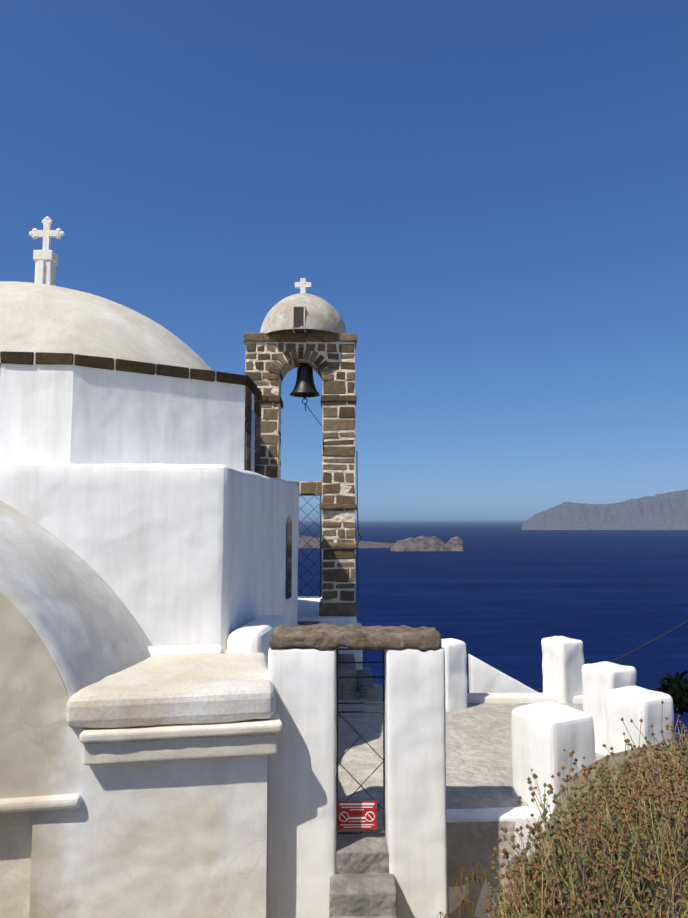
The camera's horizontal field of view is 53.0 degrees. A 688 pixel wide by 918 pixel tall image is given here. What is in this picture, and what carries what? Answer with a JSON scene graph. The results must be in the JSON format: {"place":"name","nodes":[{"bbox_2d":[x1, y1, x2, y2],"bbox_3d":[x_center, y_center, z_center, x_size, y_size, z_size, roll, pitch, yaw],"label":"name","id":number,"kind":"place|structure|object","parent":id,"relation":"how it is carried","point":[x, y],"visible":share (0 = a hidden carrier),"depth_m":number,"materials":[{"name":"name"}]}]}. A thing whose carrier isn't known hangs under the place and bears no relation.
{"place":"outdoors","nodes":[
{"label":"outdoors","id":0,"kind":"place"},
{"bbox_2d":[0,592,267,917],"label":"wall","id":1,"kind":"structure","parent":0,"point":[175,839],"depth_m":5.13,"materials":[{"name":"white paint"}]},
{"bbox_2d":[0,812,32,917],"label":"wall recess","id":2,"kind":"object","parent":1,"relation":"in","point":[15,849],"depth_m":5.09,"materials":[{"name":"beige paint"}]},
{"bbox_2d":[245,333,354,602],"bbox_3d":[-0.774,0.258,12.277,1.927,4.916,0.610,0,-5,-1],"label":"bell gable","id":3,"kind":"object","parent":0,"point":[345,516],"visible":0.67,"depth_m":12.05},
{"bbox_2d":[290,363,319,397],"bbox_3d":[-0.704,-1.433,12.425,0.541,0.693,0.541,0,-5,-1],"label":"bell","id":4,"kind":"object","parent":3,"relation":"hanging from","point":[304,387],"visible":0.98,"depth_m":12.30,"materials":[{"name":"metal"}]},
{"bbox_2d":[302,398,360,597],"bbox_3d":[-0.226,0.651,12.086,1.059,3.524,0.346,0,-5,-1],"label":"bell rope","id":5,"kind":"object","parent":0,"point":[357,494],"visible":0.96,"depth_m":12.03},
{"bbox_2d":[0,0,687,519],"label":"sky","id":6,"kind":"structure","parent":0,"point":[491,196],"materials":[{"name":"blue"}]},
{"bbox_2d":[298,534,393,547],"bbox_3d":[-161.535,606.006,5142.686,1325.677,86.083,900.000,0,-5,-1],"label":"coast","id":7,"kind":"structure","parent":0,"point":[313,542],"depth_m":4927.59},
{"bbox_2d":[337,623,362,669],"bbox_3d":[-0.469,4.029,11.519,1.550,2.456,0.659,0,-5,-1],"label":"gable step","id":8,"kind":"object","parent":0,"point":[358,655],"visible":0.1,"depth_m":11.27,"materials":[{"name":"white paint"}]},
{"bbox_2d":[336,683,604,917],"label":"forecourt","id":9,"kind":"structure","parent":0,"point":[479,772],"depth_m":7.13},
{"bbox_2d":[266,647,336,917],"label":"gate pier","id":10,"kind":"structure","parent":9,"relation":"on","point":[301,820],"depth_m":5.54,"materials":[{"name":"white paint"}]},
{"bbox_2d":[269,623,441,651],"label":"lintel","id":11,"kind":"structure","parent":10,"relation":"on","point":[326,637],"depth_m":5.65,"materials":[{"name":"stone"}]},
{"bbox_2d":[336,648,384,833],"bbox_3d":[0.141,2.374,5.822,0.408,1.519,0.016,0,-5,-1],"label":"gate leaf","id":12,"kind":"object","parent":10,"relation":"attached to","point":[358,689],"visible":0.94,"depth_m":5.83,"materials":[{"name":"black metal"}]},
{"bbox_2d":[337,801,376,828],"bbox_3d":[0.108,2.970,5.750,0.328,0.223,0.006,0,-5,-1],"label":"sign plate","id":13,"kind":"object","parent":12,"relation":"attached to","point":[356,813],"visible":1,"depth_m":5.75,"materials":[{"name":"red metal"}]},
{"bbox_2d":[339,803,374,827],"bbox_3d":[0.108,2.969,5.746,0.299,0.194,0.007,0,-5,-1],"label":"sign lettering","id":14,"kind":"object","parent":13,"relation":"attached to","point":[356,817],"visible":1,"depth_m":5.74},
{"bbox_2d":[302,621,319,625],"bbox_3d":[-0.539,3.917,10.750,0.305,2.542,1.405,0,-5,-1],"label":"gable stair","id":15,"kind":"object","parent":9,"relation":"on","point":[305,623],"visible":0.06,"depth_m":11.38,"materials":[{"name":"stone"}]},
{"bbox_2d":[297,597,356,625],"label":"gable platform","id":16,"kind":"structure","parent":9,"relation":"on","point":[308,609],"depth_m":11.71,"materials":[{"name":"white paint"}]},
{"bbox_2d":[243,333,357,616],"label":"bell gable stones","id":17,"kind":"object","parent":16,"relation":"on","point":[342,503],"visible":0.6,"depth_m":12.04,"materials":[{"name":"brown stone"}]},
{"bbox_2d":[260,293,346,333],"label":"belfry dome","id":18,"kind":"structure","parent":17,"relation":"on","point":[322,316],"depth_m":12.06,"materials":[{"name":"white paint"}]},
{"bbox_2d":[294,307,303,332],"bbox_3d":[-0.781,-2.411,12.083,0.173,0.353,0.500,0,-5,-1],"label":"dome niche","id":19,"kind":"object","parent":18,"relation":"in","point":[298,316],"visible":0.71,"depth_m":11.84,"materials":[{"name":"grey"}]},
{"bbox_2d":[292,306,305,332],"bbox_3d":[-0.781,-2.422,12.084,0.227,0.390,0.510,0,-5,-1],"label":"window frame","id":20,"kind":"object","parent":18,"relation":"attached to","point":[293,317],"visible":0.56,"depth_m":11.84,"materials":[{"name":"white paint"}]},
{"bbox_2d":[295,278,311,292],"bbox_3d":[-0.752,-3.163,12.694,0.306,0.329,0.070,0,-5,-1],"label":"gable cross","id":21,"kind":"object","parent":18,"relation":"on","point":[302,284],"visible":0.75,"depth_m":12.66,"materials":[{"name":"white stone"}]},
{"bbox_2d":[298,495,320,597],"bbox_3d":[-0.766,1.534,12.157,0.717,1.809,0.016,0,-5,-1],"label":"lattice fence","id":22,"kind":"object","parent":17,"relation":"attached to","point":[313,550],"visible":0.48,"depth_m":12.15,"materials":[{"name":"black metal"}]},
{"bbox_2d":[336,649,336,699],"bbox_3d":[-0.260,4.042,10.742,0.306,2.292,1.405,0,-5,-1],"label":"gable stair","id":23,"kind":"object","parent":9,"relation":"on","point":[336,674],"visible":0.02,"depth_m":10.12,"materials":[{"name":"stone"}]},
{"bbox_2d":[338,654,355,699],"bbox_3d":[0.020,4.167,10.736,0.305,2.042,1.405,0,-5,-1],"label":"gable stair","id":24,"kind":"object","parent":9,"relation":"on","point":[345,684],"visible":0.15,"depth_m":10.12,"materials":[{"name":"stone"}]},
{"bbox_2d":[336,830,388,873],"bbox_3d":[0.141,3.956,5.696,0.528,1.598,0.491,0,-5,-1],"label":"gate step","id":25,"kind":"object","parent":9,"relation":"on","point":[362,853],"visible":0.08,"depth_m":5.52,"materials":[{"name":"stone"}]},
{"bbox_2d":[329,873,397,917],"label":"gate step","id":26,"kind":"object","parent":9,"relation":"on","point":[372,894],"visible":0.5,"depth_m":5.23,"materials":[{"name":"stone"}]},
{"bbox_2d":[330,916,397,917],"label":"gate step","id":27,"kind":"object","parent":9,"relation":"on","point":[365,917],"depth_m":5.20,"materials":[{"name":"stone"}]},
{"bbox_2d":[356,667,374,699],"bbox_3d":[0.300,4.291,10.728,0.304,1.790,1.404,0,-5,-1],"label":"gable stair","id":28,"kind":"object","parent":9,"relation":"on","point":[368,683],"visible":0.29,"depth_m":10.31,"materials":[{"name":"stone"}]},
{"bbox_2d":[441,638,467,711],"bbox_3d":[1.486,3.175,9.721,0.405,1.225,0.397,3,-6,-28],"label":"post","id":29,"kind":"object","parent":9,"relation":"on","point":[456,681],"visible":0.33,"depth_m":9.56,"materials":[{"name":"white paint"}]},
{"bbox_2d":[468,654,538,692],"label":"stair parapet","id":30,"kind":"structure","parent":9,"relation":"on","point":[484,677],"depth_m":10.50,"materials":[{"name":"white paint"}]},
{"bbox_2d":[467,693,582,703],"bbox_3d":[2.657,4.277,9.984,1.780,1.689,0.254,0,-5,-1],"label":"kerb","id":31,"kind":"structure","parent":9,"relation":"on","point":[507,697],"depth_m":9.93,"materials":[{"name":"white paint"}]},
{"bbox_2d":[511,701,594,813],"bbox_3d":[1.967,3.593,6.436,0.583,2.460,0.586,3,-6,-28],"label":"post","id":32,"kind":"object","parent":9,"relation":"on","point":[544,735],"visible":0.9,"depth_m":6.32,"materials":[{"name":"white paint"}]},
{"bbox_2d":[541,636,583,703],"bbox_3d":[3.239,3.244,10.188,0.468,1.175,0.473,3,-6,-28],"label":"post","id":33,"kind":"object","parent":9,"relation":"on","point":[562,660],"visible":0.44,"depth_m":10.02,"materials":[{"name":"white paint"}]},
{"bbox_2d":[581,661,635,755],"bbox_3d":[3.062,3.011,7.935,0.468,1.266,0.476,3,-6,-27],"label":"post","id":34,"kind":"object","parent":9,"relation":"on","point":[600,680],"visible":0.42,"depth_m":7.82,"materials":[{"name":"white paint"}]},
{"bbox_2d":[606,686,673,754],"bbox_3d":[2.821,3.519,6.493,0.469,2.615,0.468,3,-6,-27],"label":"post","id":35,"kind":"object","parent":9,"relation":"on","point":[635,704],"visible":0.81,"depth_m":6.44,"materials":[{"name":"white paint"}]},
{"bbox_2d":[298,520,687,744],"bbox_3d":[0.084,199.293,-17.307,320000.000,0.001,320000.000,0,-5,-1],"label":"sea","id":36,"kind":"structure","parent":0,"point":[506,597],"depth_m":1928.16,"materials":[{"name":"blue liquid"}]},
{"bbox_2d":[391,536,463,550],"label":"islet","id":37,"kind":"object","parent":36,"relation":"in","point":[426,543],"visible":1,"depth_m":4279.28,"materials":[{"name":"stone"}]},
{"bbox_2d":[446,806,550,917],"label":"forecourt wall","id":38,"kind":"structure","parent":0,"point":[516,815],"depth_m":6.06,"materials":[{"name":"white paint"}]},
{"bbox_2d":[509,745,687,917],"bbox_3d":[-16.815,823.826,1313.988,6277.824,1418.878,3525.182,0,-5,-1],"label":"terrain","id":39,"kind":"structure","parent":0,"point":[620,757],"depth_m":4.29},
{"bbox_2d":[0,500,152,698],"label":"arched vault","id":40,"kind":"object","parent":39,"relation":"on","point":[66,601],"visible":0.77,"depth_m":5.82,"materials":[{"name":"white paint"}]},
{"bbox_2d":[0,794,81,813],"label":"ledge molding","id":41,"kind":"structure","parent":40,"relation":"attached to","point":[43,803],"depth_m":5.01,"materials":[{"name":"white paint"}]},
{"bbox_2d":[83,733,277,764],"bbox_3d":[-1.260,2.196,5.451,1.427,0.173,0.606,1,-5,-10],"label":"cornice bed","id":42,"kind":"object","parent":40,"relation":"attached to","point":[133,751],"visible":0.46,"depth_m":5.15,"materials":[{"name":"beige paint"}]},
{"bbox_2d":[79,710,282,742],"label":"ledge molding","id":43,"kind":"structure","parent":42,"relation":"on","point":[273,724],"depth_m":5.14,"materials":[{"name":"white paint"}]},
{"bbox_2d":[0,463,298,649],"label":"church wall","id":44,"kind":"structure","parent":39,"relation":"on","point":[181,554],"depth_m":6.80,"materials":[{"name":"white paint"}]},
{"bbox_2d":[0,363,258,469],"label":"drum","id":45,"kind":"object","parent":44,"relation":"on","point":[71,414],"visible":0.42,"depth_m":7.84,"materials":[{"name":"paint"}]},
{"bbox_2d":[0,281,211,369],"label":"dome","id":46,"kind":"structure","parent":45,"relation":"on","point":[36,317],"depth_m":8.54,"materials":[{"name":"white paint"}]},
{"bbox_2d":[33,250,58,285],"bbox_3d":[-4.493,-2.826,10.369,0.290,0.582,0.255,0,-5,-1],"label":"cross pedestal","id":47,"kind":"object","parent":46,"relation":"on","point":[46,262],"visible":0.71,"depth_m":10.28,"materials":[{"name":"paint"}]},
{"bbox_2d":[29,216,64,249],"bbox_3d":[-4.493,-3.392,10.426,0.529,0.575,0.060,0,-5,-1],"label":"cross","id":48,"kind":"object","parent":47,"relation":"on","point":[46,233],"visible":1,"depth_m":10.40,"materials":[{"name":"stone"}]},
{"bbox_2d":[0,351,261,400],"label":"cornice","id":49,"kind":"structure","parent":45,"relation":"on","point":[6,357],"depth_m":7.91,"materials":[{"name":"brown stone"}]},
{"bbox_2d":[249,410,254,471],"bbox_3d":[-1.227,-0.224,9.220,0.020,0.854,0.345,0,-5,2],"label":"window","id":50,"kind":"structure","parent":45,"relation":"in","point":[252,460],"depth_m":9.25,"materials":[{"name":"blue glass"}]},
{"bbox_2d":[244,386,260,473],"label":"drum return stones","id":51,"kind":"object","parent":45,"relation":"attached to","point":[248,412],"visible":0.83,"depth_m":8.99,"materials":[{"name":"brown stone"}]},
{"bbox_2d":[287,516,291,598],"bbox_3d":[-0.783,1.400,9.878,0.001,1.177,0.340,-1,-5,7],"label":"slit window","id":52,"kind":"structure","parent":44,"relation":"attached to","point":[289,558],"depth_m":9.89,"materials":[{"name":"black"}]},
{"bbox_2d":[384,647,447,917],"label":"gate pier","id":53,"kind":"structure","parent":39,"relation":"on","point":[415,771],"depth_m":5.56,"materials":[{"name":"white paint"}]},
{"bbox_2d":[437,862,516,917],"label":"oat grass","id":54,"kind":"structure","parent":39,"relation":"on","point":[473,876],"depth_m":3.01,"materials":[{"name":"brown plant"}]},
{"bbox_2d":[482,701,687,917],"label":"dry shrubs","id":55,"kind":"object","parent":39,"relation":"on","point":[622,852],"visible":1,"depth_m":2.51,"materials":[{"name":"brown plant"}]},
{"bbox_2d":[535,621,687,690],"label":"cable","id":56,"kind":"object","parent":39,"relation":"on","point":[641,646],"visible":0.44,"depth_m":12.23,"materials":[{"name":"black plastic"}]},
{"bbox_2d":[654,670,687,715],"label":"lentisk bush","id":57,"kind":"object","parent":39,"relation":"on","point":[676,688],"visible":0.88,"depth_m":15.46,"materials":[{"name":"green plant"}]},
{"bbox_2d":[521,489,687,529],"bbox_3d":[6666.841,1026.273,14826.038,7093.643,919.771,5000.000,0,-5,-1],"label":"headland","id":58,"kind":"structure","parent":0,"point":[667,511],"depth_m":13313.10,"materials":[{"name":"grey stone"}]},
{"bbox_3d":[-1.487,3.470,6.211,1.713,2.662,2.256,0,-5,-1],"label":"annex","id":59,"kind":"object","parent":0,"visible":0},
{"bbox_2d":[66,650,275,727],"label":"coping slab","id":60,"kind":"structure","parent":59,"relation":"on","point":[225,687],"depth_m":5.27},
{"bbox_2d":[148,644,223,655],"bbox_3d":[-2.350,1.880,6.527,2.403,0.187,0.148,1,-5,-10],"label":"ledge","id":61,"kind":"object","parent":60,"relation":"on","point":[183,650],"visible":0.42,"depth_m":6.62,"materials":[{"name":"white paint"}]},
{"bbox_2d":[227,615,286,659],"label":"low wall","id":62,"kind":"structure","parent":60,"relation":"on","point":[252,636],"depth_m":6.79,"materials":[{"name":"white paint"}]}
]}

